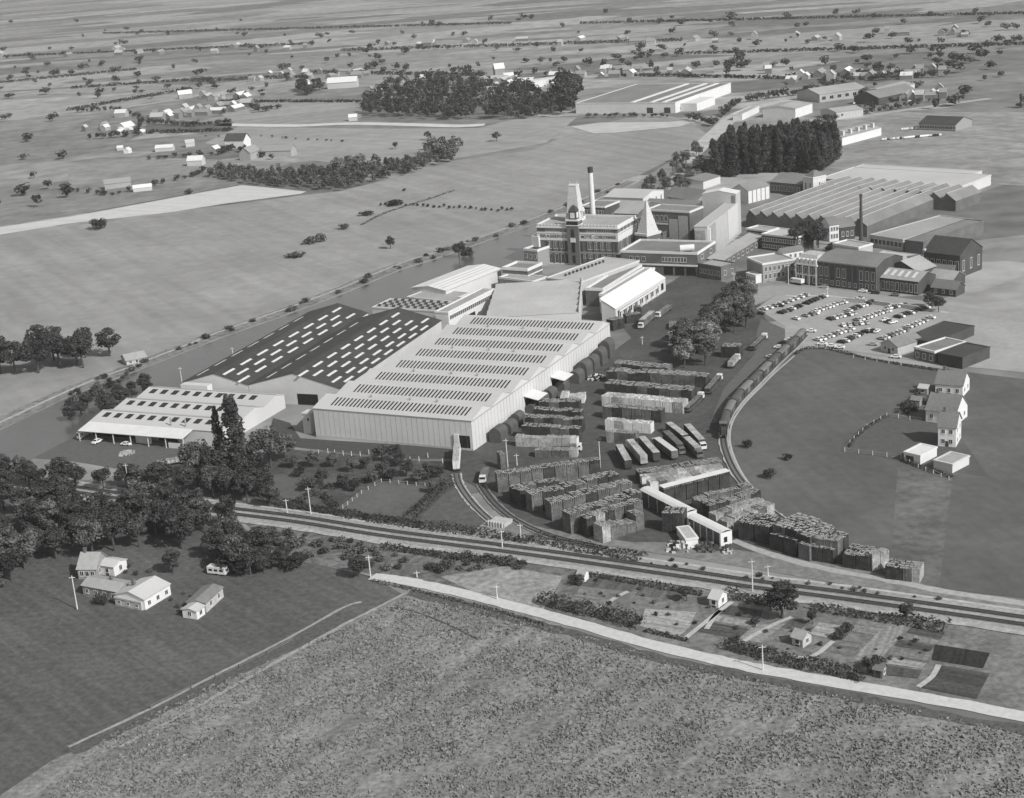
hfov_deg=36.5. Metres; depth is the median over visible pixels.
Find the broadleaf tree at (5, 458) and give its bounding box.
[0,454,11,478]
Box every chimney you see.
[587,167,595,213]
[859,194,862,240]
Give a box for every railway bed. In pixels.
[24,478,1023,630]
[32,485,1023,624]
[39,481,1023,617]
[451,473,492,521]
[476,483,609,550]
[718,336,808,518]
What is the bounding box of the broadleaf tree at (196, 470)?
[183,457,200,485]
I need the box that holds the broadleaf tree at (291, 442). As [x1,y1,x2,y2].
[277,432,295,460]
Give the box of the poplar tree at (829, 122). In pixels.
[827,119,833,151]
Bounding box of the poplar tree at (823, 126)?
[820,121,828,132]
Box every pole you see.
[69,576,77,609]
[365,555,371,576]
[750,559,754,591]
[759,645,763,669]
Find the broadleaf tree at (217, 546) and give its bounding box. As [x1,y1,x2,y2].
[213,540,235,551]
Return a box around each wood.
[360,68,575,116]
[549,67,583,106]
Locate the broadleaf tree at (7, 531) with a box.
[0,524,18,546]
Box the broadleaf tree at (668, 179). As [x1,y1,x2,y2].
[662,176,671,188]
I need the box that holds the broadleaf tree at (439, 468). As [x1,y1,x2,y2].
[434,465,444,477]
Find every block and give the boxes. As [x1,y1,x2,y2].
[371,298,452,317]
[406,291,473,301]
[434,288,494,329]
[546,257,639,301]
[583,200,619,214]
[585,264,641,306]
[599,267,654,312]
[600,268,665,321]
[604,188,663,200]
[613,200,661,216]
[620,239,715,276]
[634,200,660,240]
[636,215,641,231]
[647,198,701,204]
[650,204,702,239]
[675,173,719,188]
[694,187,740,251]
[732,179,769,203]
[746,225,778,234]
[746,252,794,281]
[761,227,811,250]
[769,172,805,194]
[817,248,902,291]
[826,167,990,189]
[832,239,872,251]
[855,164,981,173]
[869,215,968,250]
[880,250,922,259]
[880,267,935,294]
[895,255,936,271]
[905,219,983,254]
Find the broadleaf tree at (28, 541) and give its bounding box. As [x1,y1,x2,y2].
[4,530,38,568]
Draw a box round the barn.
[854,83,916,104]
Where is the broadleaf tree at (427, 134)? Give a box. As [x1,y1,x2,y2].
[424,131,430,139]
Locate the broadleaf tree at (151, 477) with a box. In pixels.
[145,462,172,485]
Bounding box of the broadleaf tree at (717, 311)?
[704,307,723,323]
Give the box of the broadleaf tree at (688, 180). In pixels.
[684,177,691,184]
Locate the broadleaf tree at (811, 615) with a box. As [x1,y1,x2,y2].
[807,610,816,623]
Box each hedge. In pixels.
[0,67,136,82]
[3,42,307,56]
[66,86,192,110]
[70,76,211,88]
[102,21,511,33]
[145,127,233,133]
[189,74,302,81]
[218,99,360,101]
[273,497,422,527]
[295,488,338,507]
[297,472,392,488]
[310,69,477,75]
[340,37,682,50]
[360,190,453,224]
[371,579,545,626]
[380,541,526,566]
[406,474,456,515]
[420,519,534,543]
[528,531,647,561]
[536,588,595,616]
[575,571,703,595]
[580,11,1023,23]
[593,603,646,629]
[621,72,785,78]
[643,628,688,641]
[681,41,1023,54]
[721,637,871,680]
[722,584,778,607]
[785,70,948,75]
[794,346,949,370]
[809,601,901,625]
[847,414,888,446]
[899,457,952,478]
[900,610,951,632]
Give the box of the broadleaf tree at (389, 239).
[385,236,394,248]
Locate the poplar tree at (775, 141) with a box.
[773,136,778,162]
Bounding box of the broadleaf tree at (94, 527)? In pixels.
[73,519,103,551]
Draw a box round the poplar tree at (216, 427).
[211,405,229,465]
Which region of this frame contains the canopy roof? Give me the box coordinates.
[618,286,657,315]
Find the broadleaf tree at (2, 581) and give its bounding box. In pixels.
[0,571,5,588]
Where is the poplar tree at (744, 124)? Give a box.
[742,121,747,133]
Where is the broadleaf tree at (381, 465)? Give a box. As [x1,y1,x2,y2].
[374,460,389,472]
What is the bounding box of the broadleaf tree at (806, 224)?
[800,221,813,228]
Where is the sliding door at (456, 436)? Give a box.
[453,434,458,443]
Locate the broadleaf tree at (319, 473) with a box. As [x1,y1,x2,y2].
[314,468,328,482]
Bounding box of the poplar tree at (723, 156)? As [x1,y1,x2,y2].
[715,143,728,175]
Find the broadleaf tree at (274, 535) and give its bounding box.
[262,526,282,544]
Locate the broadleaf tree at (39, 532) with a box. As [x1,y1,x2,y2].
[23,524,45,552]
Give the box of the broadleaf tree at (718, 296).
[716,289,732,298]
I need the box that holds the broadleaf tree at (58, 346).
[40,333,68,367]
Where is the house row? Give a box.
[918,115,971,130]
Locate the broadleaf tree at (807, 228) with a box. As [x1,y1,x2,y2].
[796,225,810,237]
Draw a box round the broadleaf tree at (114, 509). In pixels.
[95,505,124,543]
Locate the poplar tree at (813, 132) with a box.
[809,128,816,138]
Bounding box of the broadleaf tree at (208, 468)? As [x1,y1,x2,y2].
[199,462,224,491]
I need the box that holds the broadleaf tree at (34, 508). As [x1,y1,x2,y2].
[15,501,50,529]
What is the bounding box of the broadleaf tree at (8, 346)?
[0,340,22,373]
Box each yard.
[35,436,186,473]
[270,418,475,458]
[460,276,884,574]
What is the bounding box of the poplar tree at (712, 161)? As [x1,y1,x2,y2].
[704,138,722,174]
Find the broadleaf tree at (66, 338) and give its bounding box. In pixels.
[61,336,87,364]
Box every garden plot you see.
[572,593,599,602]
[574,578,637,591]
[635,585,681,600]
[640,609,695,635]
[698,621,748,636]
[714,615,749,626]
[715,604,762,618]
[740,624,783,642]
[782,619,808,629]
[811,622,839,637]
[827,639,862,655]
[850,619,885,635]
[850,622,908,664]
[886,656,925,667]
[886,665,920,677]
[888,648,930,660]
[895,640,934,650]
[902,634,937,643]
[906,627,944,638]
[921,665,989,698]
[932,644,989,667]
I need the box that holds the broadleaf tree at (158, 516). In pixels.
[137,498,170,536]
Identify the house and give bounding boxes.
[63,52,72,56]
[76,547,108,578]
[80,575,130,600]
[81,124,88,131]
[100,124,110,130]
[103,177,130,188]
[112,45,120,49]
[113,127,124,135]
[114,50,124,55]
[114,109,128,116]
[114,576,170,609]
[116,145,123,150]
[117,121,134,129]
[119,126,134,132]
[120,350,147,364]
[123,147,131,153]
[132,183,151,191]
[139,129,145,134]
[149,112,165,121]
[153,49,164,54]
[154,144,174,151]
[165,112,173,119]
[173,109,182,118]
[177,89,192,98]
[179,103,189,107]
[184,139,194,146]
[186,155,205,165]
[187,109,194,116]
[194,103,202,108]
[194,109,211,115]
[199,90,206,97]
[201,92,211,98]
[201,104,211,108]
[208,92,225,100]
[209,144,220,152]
[210,48,218,52]
[210,107,227,113]
[213,101,224,106]
[222,101,238,107]
[224,133,250,147]
[227,103,244,111]
[229,43,236,47]
[232,90,244,98]
[238,144,260,159]
[239,98,254,106]
[241,92,251,97]
[248,75,255,81]
[253,45,259,51]
[256,75,263,80]
[261,144,296,156]
[266,70,272,75]
[283,45,291,49]
[285,67,292,73]
[285,74,294,80]
[302,69,309,74]
[305,73,313,78]
[317,68,322,74]
[326,73,337,78]
[326,76,358,88]
[336,68,351,73]
[348,114,357,120]
[350,71,363,78]
[362,71,370,75]
[422,40,432,45]
[462,37,470,42]
[489,75,507,81]
[492,63,504,74]
[497,75,509,82]
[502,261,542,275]
[503,72,513,75]
[515,36,529,41]
[517,77,534,80]
[548,71,557,76]
[557,39,562,45]
[572,65,580,72]
[575,35,585,40]
[575,70,586,76]
[598,72,604,77]
[600,65,606,73]
[604,64,610,72]
[608,70,620,77]
[609,37,617,42]
[616,34,625,39]
[622,65,630,73]
[626,68,636,76]
[629,38,645,43]
[634,66,641,71]
[645,38,655,43]
[658,187,670,198]
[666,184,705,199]
[667,67,672,74]
[680,66,692,73]
[689,35,699,41]
[712,38,718,42]
[714,65,724,71]
[751,31,757,39]
[763,62,769,70]
[765,65,771,73]
[776,245,803,262]
[785,75,797,82]
[788,76,795,84]
[792,30,799,37]
[795,250,824,285]
[796,69,804,78]
[802,72,810,79]
[811,34,820,40]
[813,67,826,76]
[820,216,839,241]
[821,72,826,79]
[826,69,835,80]
[832,32,841,40]
[839,66,851,76]
[850,68,863,73]
[853,72,860,79]
[865,69,876,79]
[884,26,889,33]
[892,29,910,35]
[899,69,920,76]
[899,90,909,100]
[900,71,913,79]
[907,90,914,100]
[914,90,924,101]
[915,64,924,72]
[925,91,938,98]
[925,388,968,422]
[928,63,936,70]
[934,82,943,89]
[934,366,970,395]
[937,406,962,446]
[938,29,944,35]
[938,65,946,75]
[938,88,947,98]
[949,27,955,35]
[954,29,960,36]
[961,31,968,36]
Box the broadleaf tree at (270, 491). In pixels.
[257,484,279,506]
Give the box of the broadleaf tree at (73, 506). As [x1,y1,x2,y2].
[56,500,87,527]
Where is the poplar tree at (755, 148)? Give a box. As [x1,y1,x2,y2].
[749,134,765,173]
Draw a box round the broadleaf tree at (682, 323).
[669,318,693,335]
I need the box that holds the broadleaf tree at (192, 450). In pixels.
[177,439,213,480]
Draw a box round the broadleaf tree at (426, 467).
[421,462,436,479]
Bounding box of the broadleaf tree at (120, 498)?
[111,497,131,523]
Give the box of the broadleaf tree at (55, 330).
[36,325,61,360]
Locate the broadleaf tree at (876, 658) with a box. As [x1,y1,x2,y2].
[870,654,886,665]
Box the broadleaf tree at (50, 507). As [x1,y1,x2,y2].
[33,498,67,528]
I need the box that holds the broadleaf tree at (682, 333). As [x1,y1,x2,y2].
[670,328,691,349]
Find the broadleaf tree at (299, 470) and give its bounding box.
[293,465,304,476]
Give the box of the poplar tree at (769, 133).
[767,128,773,148]
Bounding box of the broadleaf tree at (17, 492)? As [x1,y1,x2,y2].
[8,484,34,502]
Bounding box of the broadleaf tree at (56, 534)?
[35,525,69,558]
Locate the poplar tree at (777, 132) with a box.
[772,127,780,156]
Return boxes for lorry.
[76,431,90,438]
[157,456,185,463]
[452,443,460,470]
[479,467,488,482]
[547,442,581,451]
[615,444,631,468]
[625,439,647,464]
[637,436,659,461]
[638,311,654,328]
[651,437,677,459]
[655,305,671,317]
[663,430,685,454]
[665,330,674,339]
[665,422,687,441]
[683,436,703,458]
[684,391,704,412]
[684,423,706,449]
[704,373,722,393]
[727,354,740,367]
[749,333,767,349]
[790,277,804,284]
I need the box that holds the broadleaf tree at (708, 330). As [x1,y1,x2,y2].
[689,325,714,354]
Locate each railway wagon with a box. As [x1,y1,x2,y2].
[720,410,730,426]
[723,399,735,416]
[729,389,743,406]
[738,379,753,396]
[747,370,762,387]
[756,361,771,377]
[767,352,780,368]
[775,344,789,359]
[785,336,798,351]
[794,328,806,342]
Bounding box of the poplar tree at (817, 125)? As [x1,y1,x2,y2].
[815,121,820,130]
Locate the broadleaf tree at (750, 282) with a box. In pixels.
[739,279,757,294]
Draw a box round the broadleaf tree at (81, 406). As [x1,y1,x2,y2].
[72,401,87,416]
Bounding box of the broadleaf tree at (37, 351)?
[18,339,53,372]
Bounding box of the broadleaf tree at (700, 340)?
[692,332,719,365]
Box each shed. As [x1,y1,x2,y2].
[180,602,205,619]
[185,583,223,612]
[639,486,696,524]
[687,513,731,547]
[733,106,758,120]
[880,332,921,354]
[910,395,922,406]
[913,337,965,363]
[916,321,974,344]
[917,383,931,394]
[930,278,965,296]
[931,268,965,282]
[937,342,990,368]
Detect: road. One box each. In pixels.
[0,82,294,120]
[674,98,796,162]
[710,319,784,422]
[802,98,989,120]
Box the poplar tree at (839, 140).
[836,121,842,149]
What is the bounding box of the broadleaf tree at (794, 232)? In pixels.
[788,226,804,239]
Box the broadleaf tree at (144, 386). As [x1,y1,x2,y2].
[141,381,152,390]
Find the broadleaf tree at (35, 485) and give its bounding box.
[28,479,57,500]
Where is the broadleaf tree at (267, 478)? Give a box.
[257,473,274,495]
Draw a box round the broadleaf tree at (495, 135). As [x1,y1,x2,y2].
[491,131,501,140]
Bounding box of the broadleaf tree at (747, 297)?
[734,290,754,304]
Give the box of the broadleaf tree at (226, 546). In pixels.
[218,532,248,561]
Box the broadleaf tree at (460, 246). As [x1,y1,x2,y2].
[451,241,465,257]
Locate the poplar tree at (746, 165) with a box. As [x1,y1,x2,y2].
[740,142,752,173]
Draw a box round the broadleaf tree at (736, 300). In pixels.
[723,295,743,310]
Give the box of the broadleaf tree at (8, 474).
[0,468,18,484]
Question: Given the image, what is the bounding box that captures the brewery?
[536,184,636,264]
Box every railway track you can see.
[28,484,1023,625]
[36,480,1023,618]
[453,473,491,519]
[477,483,607,547]
[720,335,807,519]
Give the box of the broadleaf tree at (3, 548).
[0,535,8,553]
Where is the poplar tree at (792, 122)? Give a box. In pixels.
[790,119,796,127]
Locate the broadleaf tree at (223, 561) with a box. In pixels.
[214,553,234,569]
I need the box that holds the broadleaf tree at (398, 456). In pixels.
[391,452,405,466]
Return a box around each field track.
[68,601,361,746]
[119,592,406,746]
[386,607,477,639]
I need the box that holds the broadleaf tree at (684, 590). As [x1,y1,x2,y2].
[679,586,692,600]
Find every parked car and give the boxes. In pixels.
[91,438,102,443]
[120,441,130,445]
[806,328,816,331]
[817,341,827,344]
[826,343,836,346]
[834,345,844,348]
[836,339,846,343]
[867,341,877,345]
[890,354,901,357]
[903,324,913,327]
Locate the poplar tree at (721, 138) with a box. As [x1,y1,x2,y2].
[718,134,723,143]
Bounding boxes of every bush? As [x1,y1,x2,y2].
[71,397,78,402]
[88,218,106,227]
[93,380,101,387]
[93,592,107,604]
[99,373,107,377]
[106,380,114,387]
[125,365,136,370]
[139,357,148,362]
[184,188,192,193]
[281,527,293,534]
[281,560,301,570]
[283,251,305,256]
[287,305,297,310]
[287,535,297,541]
[287,538,301,546]
[296,538,305,545]
[299,549,313,557]
[302,236,316,243]
[310,538,324,547]
[313,233,326,240]
[317,547,329,553]
[333,540,346,547]
[336,535,346,541]
[338,223,348,228]
[342,552,351,559]
[347,548,358,554]
[356,540,364,545]
[356,545,368,554]
[358,210,373,214]
[359,278,368,282]
[368,543,378,550]
[370,549,380,555]
[373,554,384,560]
[381,562,392,570]
[386,199,403,205]
[393,563,401,568]
[399,555,409,562]
[413,257,422,261]
[427,562,437,570]
[436,561,446,567]
[436,565,445,572]
[443,555,457,560]
[443,558,455,568]
[461,247,473,255]
[462,550,473,557]
[462,560,470,565]
[474,561,485,569]
[481,553,495,559]
[495,554,506,562]
[503,555,515,564]
[513,563,525,569]
[570,574,584,585]
[732,635,740,639]
[742,439,752,447]
[750,616,759,624]
[763,468,776,478]
[782,453,793,459]
[833,627,847,638]
[840,621,853,631]
[861,656,870,666]
[899,401,911,409]
[911,405,918,411]
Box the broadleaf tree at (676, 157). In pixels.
[673,155,680,163]
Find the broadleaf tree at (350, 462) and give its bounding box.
[345,456,357,471]
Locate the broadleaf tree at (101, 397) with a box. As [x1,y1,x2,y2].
[94,394,108,407]
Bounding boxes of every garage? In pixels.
[100,557,127,576]
[903,443,937,464]
[933,451,969,472]
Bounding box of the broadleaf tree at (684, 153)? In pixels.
[680,151,689,161]
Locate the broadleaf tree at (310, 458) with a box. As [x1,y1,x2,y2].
[304,450,320,466]
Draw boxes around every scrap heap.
[118,450,134,456]
[585,373,604,380]
[666,539,694,553]
[696,539,718,552]
[722,544,733,553]
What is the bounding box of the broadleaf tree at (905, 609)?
[898,602,913,619]
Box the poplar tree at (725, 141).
[723,137,728,169]
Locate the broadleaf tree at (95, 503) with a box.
[85,490,112,512]
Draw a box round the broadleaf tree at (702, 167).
[696,164,706,172]
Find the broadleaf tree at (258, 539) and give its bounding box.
[239,526,273,551]
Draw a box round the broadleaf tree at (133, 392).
[124,388,138,397]
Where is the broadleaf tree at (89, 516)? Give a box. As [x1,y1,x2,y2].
[78,512,98,535]
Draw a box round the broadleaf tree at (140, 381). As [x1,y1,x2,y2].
[136,377,148,390]
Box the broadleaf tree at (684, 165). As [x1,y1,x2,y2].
[681,163,690,167]
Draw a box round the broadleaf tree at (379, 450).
[371,443,387,460]
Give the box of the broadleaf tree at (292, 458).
[285,453,298,467]
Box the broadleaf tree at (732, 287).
[720,285,737,290]
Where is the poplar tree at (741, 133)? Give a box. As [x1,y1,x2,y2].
[737,130,748,143]
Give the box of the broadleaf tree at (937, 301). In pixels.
[930,296,946,311]
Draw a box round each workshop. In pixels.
[78,382,285,448]
[837,217,855,239]
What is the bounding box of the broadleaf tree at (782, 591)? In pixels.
[762,579,798,618]
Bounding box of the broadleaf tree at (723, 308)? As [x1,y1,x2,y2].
[715,303,734,329]
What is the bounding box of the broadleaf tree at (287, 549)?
[278,545,292,553]
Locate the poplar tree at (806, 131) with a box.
[803,126,812,158]
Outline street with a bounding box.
[753,286,1023,321]
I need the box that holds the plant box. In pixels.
[661,231,666,238]
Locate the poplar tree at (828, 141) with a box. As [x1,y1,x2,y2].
[825,132,833,164]
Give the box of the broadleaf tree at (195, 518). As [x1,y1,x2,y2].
[161,506,202,539]
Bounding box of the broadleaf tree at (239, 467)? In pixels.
[232,457,254,473]
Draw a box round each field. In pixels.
[0,97,223,163]
[0,173,239,225]
[0,185,305,234]
[0,590,1023,797]
[68,157,291,184]
[145,123,231,132]
[206,117,576,169]
[220,102,361,126]
[571,119,699,132]
[728,348,1023,597]
[735,109,1023,185]
[850,414,988,476]
[891,467,951,587]
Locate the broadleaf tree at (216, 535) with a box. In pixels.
[200,526,226,557]
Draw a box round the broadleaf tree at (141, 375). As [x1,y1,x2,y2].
[137,373,150,380]
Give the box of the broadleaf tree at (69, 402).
[64,400,73,406]
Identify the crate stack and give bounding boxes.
[495,470,508,492]
[496,450,505,469]
[506,468,519,485]
[509,484,520,504]
[515,433,523,446]
[515,486,529,507]
[518,467,531,482]
[521,422,532,434]
[522,480,536,488]
[523,435,531,446]
[524,414,536,423]
[525,488,542,513]
[529,465,542,479]
[531,423,541,435]
[531,435,538,446]
[533,406,544,414]
[533,478,547,487]
[534,414,544,423]
[535,446,543,457]
[536,486,553,510]
[538,435,546,446]
[539,398,550,406]
[540,423,552,435]
[541,463,554,478]
[543,407,554,414]
[543,446,552,457]
[544,414,555,423]
[545,496,562,520]
[546,434,554,445]
[546,477,558,485]
[548,484,564,496]
[549,398,559,407]
[550,424,561,435]
[552,408,563,414]
[552,447,560,456]
[552,461,566,482]
[553,415,565,425]
[554,435,561,444]
[557,494,574,509]
[559,398,570,407]
[559,481,575,493]
[560,393,568,398]
[560,426,570,435]
[560,447,569,457]
[562,407,573,416]
[562,435,570,443]
[562,508,579,533]
[563,417,573,425]
[564,460,577,480]
[568,490,585,505]
[569,398,581,408]
[569,425,581,440]
[569,435,578,444]
[569,447,578,457]
[570,479,586,489]
[572,409,583,416]
[572,504,589,514]
[573,416,585,431]
[575,458,588,478]
[577,396,584,402]
[578,392,585,399]
[579,512,595,537]
[580,487,597,502]
[581,474,597,486]
[583,502,600,510]
[587,457,600,473]
[589,509,604,520]
[591,472,608,484]
[591,484,608,499]
[593,499,610,507]
[593,520,610,542]
[599,507,614,520]
[601,392,614,405]
[602,403,614,418]
[602,470,619,481]
[603,482,620,495]
[603,496,620,503]
[604,379,618,393]
[605,417,616,429]
[605,519,619,539]
[606,318,618,330]
[606,368,619,379]
[606,428,616,442]
[608,504,623,519]
[611,392,626,403]
[612,403,624,417]
[613,316,624,328]
[613,360,625,367]
[613,492,630,501]
[614,418,625,429]
[614,429,623,443]
[614,479,631,491]
[614,519,627,536]
[615,380,629,392]
[617,367,630,380]
[617,501,632,517]
[621,393,636,403]
[621,430,630,443]
[621,518,635,533]
[622,360,635,367]
[622,404,634,419]
[623,312,633,323]
[623,419,633,429]
[623,488,640,499]
[625,381,640,393]
[627,498,642,511]
[627,509,643,530]
[628,369,639,381]
[629,430,638,441]
[630,312,641,321]
[631,361,643,369]
[632,394,646,404]
[632,405,644,419]
[632,419,644,432]
[633,305,641,315]
[635,468,649,481]
[637,382,651,394]
[639,369,652,381]
[640,362,652,370]
[640,473,650,485]
[642,395,656,405]
[642,406,653,420]
[642,420,653,433]
[646,478,658,489]
[647,383,662,395]
[647,466,662,472]
[648,472,659,477]
[649,363,662,369]
[650,369,663,383]
[652,396,666,406]
[652,406,664,422]
[655,477,666,486]
[658,470,668,476]
[659,363,672,370]
[659,384,673,396]
[659,465,673,470]
[659,486,674,498]
[661,370,674,384]
[662,506,675,532]
[663,397,676,412]
[664,476,675,482]
[667,469,677,475]
[668,343,674,352]
[670,385,683,397]
[671,462,685,468]
[672,370,686,385]
[672,474,683,480]
[672,506,686,532]
[673,397,687,413]
[674,483,685,501]
[676,467,686,473]
[681,385,696,401]
[681,472,692,478]
[683,460,697,466]
[684,371,697,385]
[685,466,695,472]
[685,480,696,499]
[689,471,700,475]
[692,494,706,507]
[693,496,708,515]
[694,465,704,470]
[695,372,709,387]
[695,459,709,464]
[696,478,707,495]
[697,469,708,473]
[702,499,719,518]
[703,464,713,471]
[703,490,718,499]
[705,474,719,491]
[707,457,721,464]
[709,510,723,522]
[712,463,722,470]
[713,497,729,507]
[716,489,729,497]
[717,507,731,516]
[719,471,729,488]
[719,516,734,530]
[721,343,731,357]
[725,496,740,503]
[725,504,739,512]
[726,487,740,495]
[727,512,742,529]
[730,343,742,357]
[734,491,750,500]
[734,501,747,510]
[736,511,747,516]
[737,482,751,490]
[738,517,758,540]
[743,499,755,507]
[743,507,757,512]
[744,488,760,498]
[744,512,763,519]
[751,497,763,503]
[751,503,765,513]
[754,520,773,543]
[759,501,774,514]
[760,513,779,522]
[770,532,783,551]
[773,519,795,535]
[783,536,798,555]
[786,522,808,538]
[787,512,808,521]
[798,528,821,543]
[798,541,814,561]
[800,516,821,527]
[811,545,823,561]
[813,522,834,531]
[813,533,829,545]
[820,527,835,534]
[823,545,835,563]
[826,535,842,561]
[833,531,848,552]
[843,549,858,568]
[848,543,863,550]
[856,550,869,570]
[861,545,876,550]
[867,549,879,570]
[876,547,888,568]
[885,558,897,579]
[894,559,905,580]
[903,561,914,581]
[912,561,923,582]
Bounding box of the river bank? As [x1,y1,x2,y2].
[0,181,636,427]
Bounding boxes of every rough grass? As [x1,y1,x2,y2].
[245,523,579,614]
[441,566,562,608]
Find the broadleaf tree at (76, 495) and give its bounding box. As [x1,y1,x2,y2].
[57,489,84,506]
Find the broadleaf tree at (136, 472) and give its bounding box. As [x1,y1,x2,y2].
[124,466,147,483]
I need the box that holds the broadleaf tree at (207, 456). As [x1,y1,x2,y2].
[198,447,228,472]
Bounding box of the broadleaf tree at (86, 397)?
[78,392,92,405]
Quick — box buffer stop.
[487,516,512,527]
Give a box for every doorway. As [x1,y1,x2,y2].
[297,394,317,404]
[459,435,470,448]
[525,398,531,406]
[552,379,558,385]
[647,108,652,112]
[664,107,669,112]
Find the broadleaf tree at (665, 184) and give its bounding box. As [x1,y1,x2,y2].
[661,181,669,187]
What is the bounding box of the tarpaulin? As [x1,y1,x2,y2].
[659,468,729,487]
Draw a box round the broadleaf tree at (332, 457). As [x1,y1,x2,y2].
[325,452,338,466]
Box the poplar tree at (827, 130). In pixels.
[825,128,835,163]
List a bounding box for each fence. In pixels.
[149,639,290,708]
[342,479,424,506]
[844,416,900,457]
[853,355,947,368]
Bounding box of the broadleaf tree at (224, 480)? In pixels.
[215,469,236,497]
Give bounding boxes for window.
[549,253,552,262]
[555,253,558,262]
[561,254,564,262]
[571,229,575,262]
[819,266,821,275]
[836,268,839,277]
[859,271,862,280]
[865,271,868,281]
[871,272,874,281]
[909,284,912,292]
[955,261,958,270]
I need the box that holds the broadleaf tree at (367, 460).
[359,456,372,468]
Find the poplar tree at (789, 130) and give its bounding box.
[785,123,793,135]
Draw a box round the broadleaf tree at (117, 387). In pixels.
[110,384,124,391]
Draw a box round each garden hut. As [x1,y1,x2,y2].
[575,568,589,581]
[707,588,727,607]
[790,627,812,647]
[872,662,887,678]
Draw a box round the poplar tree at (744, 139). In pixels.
[739,136,751,166]
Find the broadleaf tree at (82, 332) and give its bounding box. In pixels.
[72,326,92,357]
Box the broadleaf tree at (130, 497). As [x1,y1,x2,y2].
[112,487,149,520]
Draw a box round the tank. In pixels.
[679,244,694,251]
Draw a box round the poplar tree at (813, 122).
[811,119,816,128]
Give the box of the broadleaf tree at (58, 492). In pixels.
[32,483,70,521]
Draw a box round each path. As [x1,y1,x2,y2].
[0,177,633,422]
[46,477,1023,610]
[66,497,1023,634]
[216,122,484,126]
[369,573,1023,721]
[595,591,628,609]
[684,610,721,637]
[704,601,733,628]
[732,539,1023,605]
[743,616,792,640]
[791,640,834,658]
[916,664,940,687]
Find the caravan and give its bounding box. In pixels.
[206,563,228,574]
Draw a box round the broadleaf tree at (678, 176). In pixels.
[672,174,683,181]
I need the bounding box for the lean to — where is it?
[706,233,761,261]
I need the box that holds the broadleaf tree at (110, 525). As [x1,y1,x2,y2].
[94,513,124,550]
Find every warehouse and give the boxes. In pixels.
[183,303,368,391]
[248,307,441,404]
[411,264,501,293]
[480,76,555,94]
[575,83,730,112]
[763,100,812,117]
[797,82,863,102]
[820,105,862,119]
[838,123,881,145]
[864,81,914,91]
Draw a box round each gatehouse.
[746,271,761,282]
[802,170,825,190]
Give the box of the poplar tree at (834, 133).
[829,120,841,159]
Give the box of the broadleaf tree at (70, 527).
[59,512,85,544]
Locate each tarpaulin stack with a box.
[489,423,507,442]
[502,418,518,434]
[510,410,524,426]
[525,401,538,412]
[532,391,548,401]
[544,386,557,398]
[555,379,569,390]
[568,368,584,383]
[575,358,592,376]
[586,353,599,370]
[592,346,607,365]
[599,337,614,358]
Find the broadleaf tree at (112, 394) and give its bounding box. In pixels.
[105,389,117,399]
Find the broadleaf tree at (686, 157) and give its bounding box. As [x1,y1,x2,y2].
[680,154,690,163]
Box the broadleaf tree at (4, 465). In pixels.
[0,457,8,483]
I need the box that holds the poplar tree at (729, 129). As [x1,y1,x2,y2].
[726,124,731,134]
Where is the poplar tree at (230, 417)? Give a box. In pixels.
[217,393,253,471]
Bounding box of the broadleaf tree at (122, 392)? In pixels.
[114,389,131,399]
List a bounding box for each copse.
[207,148,452,187]
[330,153,380,172]
[422,135,463,155]
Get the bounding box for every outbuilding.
[113,596,143,610]
[301,409,315,433]
[498,274,546,282]
[523,234,549,265]
[676,525,698,546]
[698,259,735,280]
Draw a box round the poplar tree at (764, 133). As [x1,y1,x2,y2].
[758,129,770,164]
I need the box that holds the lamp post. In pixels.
[596,438,600,465]
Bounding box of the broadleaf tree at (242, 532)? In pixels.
[233,528,253,542]
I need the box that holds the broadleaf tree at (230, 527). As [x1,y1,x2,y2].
[223,521,243,536]
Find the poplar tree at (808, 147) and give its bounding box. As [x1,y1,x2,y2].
[803,133,812,167]
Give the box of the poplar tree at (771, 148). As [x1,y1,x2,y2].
[763,137,775,169]
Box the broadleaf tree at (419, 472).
[412,467,425,483]
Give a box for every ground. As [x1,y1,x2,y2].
[0,0,1023,790]
[567,573,1023,710]
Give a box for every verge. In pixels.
[63,609,351,753]
[407,589,1023,734]
[505,522,1023,608]
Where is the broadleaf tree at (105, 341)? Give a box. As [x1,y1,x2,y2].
[94,327,120,355]
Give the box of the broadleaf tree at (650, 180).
[645,176,656,184]
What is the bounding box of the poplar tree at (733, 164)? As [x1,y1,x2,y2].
[724,138,739,175]
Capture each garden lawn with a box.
[257,474,336,500]
[336,482,437,517]
[420,488,483,528]
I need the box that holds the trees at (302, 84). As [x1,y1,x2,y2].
[0,8,1023,202]
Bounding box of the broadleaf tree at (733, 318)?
[724,307,744,332]
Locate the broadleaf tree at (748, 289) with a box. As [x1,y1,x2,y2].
[729,282,757,296]
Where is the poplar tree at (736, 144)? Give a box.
[733,139,743,172]
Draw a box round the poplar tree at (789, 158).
[783,135,797,171]
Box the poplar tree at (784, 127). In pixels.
[782,122,787,132]
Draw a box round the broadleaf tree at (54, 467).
[44,456,72,479]
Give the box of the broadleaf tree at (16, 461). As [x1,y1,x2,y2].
[11,455,34,481]
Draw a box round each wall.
[843,298,865,302]
[874,300,890,305]
[897,303,918,308]
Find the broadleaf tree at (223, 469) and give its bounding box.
[220,467,238,492]
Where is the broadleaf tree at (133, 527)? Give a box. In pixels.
[123,516,146,546]
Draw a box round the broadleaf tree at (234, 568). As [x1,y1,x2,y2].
[231,561,249,576]
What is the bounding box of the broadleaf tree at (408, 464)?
[399,459,413,476]
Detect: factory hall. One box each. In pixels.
[312,315,609,450]
[486,277,582,319]
[746,183,933,236]
[821,175,980,211]
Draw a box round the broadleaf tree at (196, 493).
[178,487,203,509]
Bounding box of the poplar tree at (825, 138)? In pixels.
[817,132,831,166]
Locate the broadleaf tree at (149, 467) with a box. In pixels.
[145,459,174,478]
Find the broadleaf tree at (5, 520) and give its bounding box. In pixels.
[0,514,12,544]

